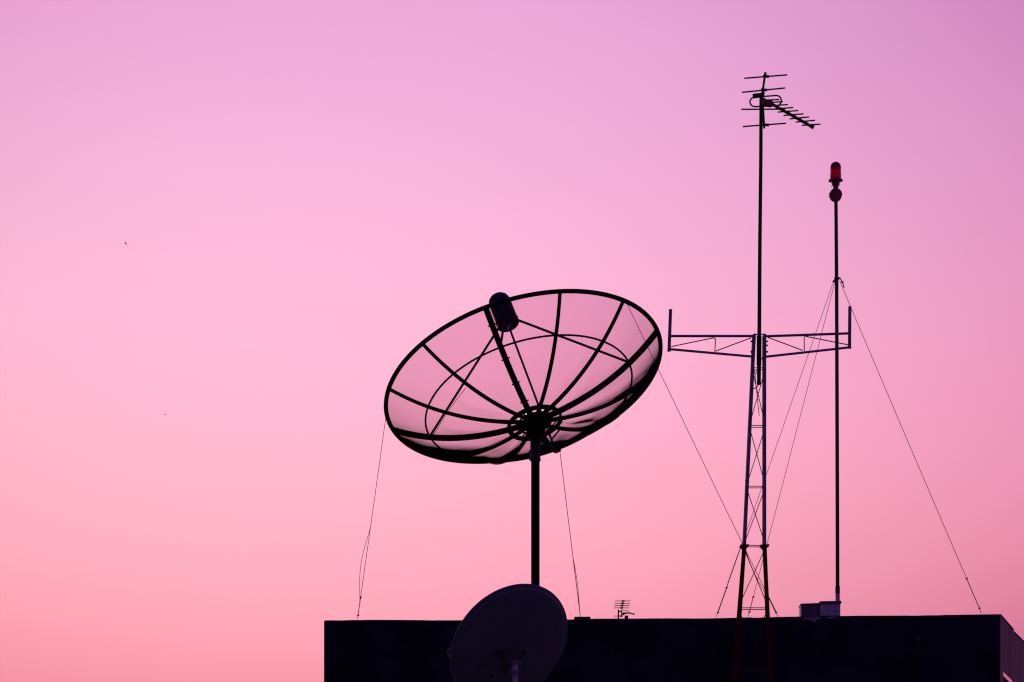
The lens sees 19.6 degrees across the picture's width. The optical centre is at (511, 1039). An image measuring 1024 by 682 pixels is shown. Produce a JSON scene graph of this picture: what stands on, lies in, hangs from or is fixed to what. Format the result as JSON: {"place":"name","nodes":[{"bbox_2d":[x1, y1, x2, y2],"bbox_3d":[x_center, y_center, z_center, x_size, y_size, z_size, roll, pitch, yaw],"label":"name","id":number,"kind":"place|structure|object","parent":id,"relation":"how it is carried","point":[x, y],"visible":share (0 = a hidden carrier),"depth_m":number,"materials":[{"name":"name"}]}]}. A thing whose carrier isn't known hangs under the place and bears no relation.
{"place":"outdoors","nodes":[
{"label":"outdoors","id":0,"kind":"place"},
{"bbox_2d":[0,0,1023,681],"label":"sky","id":1,"kind":"structure","parent":0,"point":[300,194],"materials":[{"name":"pink"}]},
{"label":"ground","id":2,"kind":"structure","parent":0,"visible":0},
{"bbox_2d":[324,614,1023,681],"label":"rooftop building","id":3,"kind":"structure","parent":2,"relation":"on","point":[959,648],"depth_m":29.89,"materials":[{"name":"concrete"}]},
{"bbox_2d":[357,418,385,618],"bbox_3d":[-1.473,-5.479,30.804,0.061,2.405,1.505,0,0,8],"label":"guy wire","id":4,"kind":"object","parent":3,"relation":"attached to","point":[360,597],"visible":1,"depth_m":30.59,"materials":[{"name":"metal"}]},
{"bbox_2d":[384,289,662,585],"bbox_3d":[0.126,-5.909,31.600,2.978,4.312,2.876,0,0,0],"label":"satellite dish","id":5,"kind":"object","parent":3,"relation":"on","point":[540,436],"visible":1,"depth_m":31.43,"materials":[{"name":"paint"}]},
{"bbox_2d":[560,453,580,616],"bbox_3d":[0.612,-5.455,31.525,0.029,2.327,2.939,0,0,-3],"label":"guy wire","id":6,"kind":"object","parent":3,"relation":"attached to","point":[571,545],"visible":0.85,"depth_m":31.04,"materials":[{"name":"metal"}]},
{"bbox_2d":[614,600,634,618],"bbox_3d":[1.305,-4.684,34.017,0.268,0.731,0.085,0,0,-23],"label":"tv aerial","id":7,"kind":"object","parent":3,"relation":"on","point":[622,605],"visible":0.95,"depth_m":33.99,"materials":[{"name":"metal"}]},
{"bbox_2d":[627,304,777,615],"bbox_3d":[1.938,-5.971,30.345,1.691,3.387,0.023,0,0,26],"label":"guy wire","id":8,"kind":"object","parent":3,"relation":"attached to","point":[705,467],"visible":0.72,"depth_m":30.32,"materials":[{"name":"metal"}]},
{"bbox_2d":[716,284,832,616],"bbox_3d":[2.671,-5.999,30.080,1.204,3.428,0.018,0,0,-2],"label":"guy wire","id":9,"kind":"object","parent":3,"relation":"attached to","point":[767,471],"visible":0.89,"depth_m":30.07,"materials":[{"name":"metal"}]},
{"bbox_2d":[748,282,834,615],"bbox_3d":[2.840,-5.999,30.080,0.892,3.412,0.018,0,0,-3],"label":"guy wire","id":10,"kind":"object","parent":3,"relation":"attached to","point":[790,453],"visible":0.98,"depth_m":30.08,"materials":[{"name":"metal"}]},
{"bbox_2d":[799,603,818,616],"bbox_3d":[3.006,-4.336,29.960,0.192,0.142,0.215,0,0,0],"label":"electrical box","id":11,"kind":"object","parent":3,"relation":"on","point":[808,609],"visible":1,"depth_m":29.86,"materials":[{"name":"paint"}]},
{"bbox_2d":[819,601,841,615],"bbox_3d":[3.210,-4.350,29.930,0.222,0.149,0.210,0,0,0],"label":"electrical box","id":12,"kind":"object","parent":3,"relation":"on","point":[829,608],"visible":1,"depth_m":29.84,"materials":[{"name":"paint"}]},
{"bbox_2d":[832,201,844,600],"bbox_3d":[3.317,-6.439,30.098,0.125,4.271,0.057,0,0,0],"label":"beacon mast","id":13,"kind":"object","parent":3,"relation":"on","point":[837,586],"visible":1,"depth_m":30.08,"materials":[{"name":"metal"}]},
{"bbox_2d":[828,162,842,201],"bbox_3d":[3.291,-8.727,30.100,0.148,0.402,0.148,0,0,0],"label":"beacon light","id":14,"kind":"object","parent":13,"relation":"on","point":[835,180],"visible":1,"depth_m":30.05,"materials":[{"name":"red glass"}]},
{"bbox_2d":[840,282,981,612],"bbox_3d":[4.040,-6.016,30.015,1.432,3.411,0.018,0,0,7],"label":"guy wire","id":15,"kind":"object","parent":3,"relation":"attached to","point":[914,456],"visible":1,"depth_m":30.01,"materials":[{"name":"metal"}]},
{"bbox_2d":[1003,672,1012,681],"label":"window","id":16,"kind":"structure","parent":3,"relation":"in","point":[1005,678],"depth_m":30.42,"materials":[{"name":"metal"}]},
{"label":"roof terrace","id":17,"kind":"structure","parent":2,"relation":"on","visible":0},
{"bbox_2d":[447,584,567,681],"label":"satellite dish","id":18,"kind":"object","parent":17,"relation":"on","point":[515,633],"visible":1,"depth_m":18.86,"materials":[{"name":"metal"}]},
{"bbox_2d":[667,306,850,681],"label":"lattice tower","id":19,"kind":"structure","parent":17,"relation":"on","point":[744,546],"depth_m":29.49,"materials":[{"name":"metal"}]},
{"bbox_2d":[750,98,762,389],"bbox_3d":[2.428,-7.957,29.512,0.157,2.972,0.053,0,0,-30],"label":"antenna pole","id":20,"kind":"object","parent":19,"relation":"attached to","point":[759,344],"visible":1,"depth_m":29.52,"materials":[{"name":"metal"}]},
{"bbox_2d":[741,72,820,129],"bbox_3d":[2.709,-9.346,29.494,0.850,0.556,0.232,0,0,-23],"label":"tv aerial","id":21,"kind":"object","parent":20,"relation":"attached to","point":[767,102],"visible":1,"depth_m":29.41,"materials":[{"name":"metal"}]}
]}

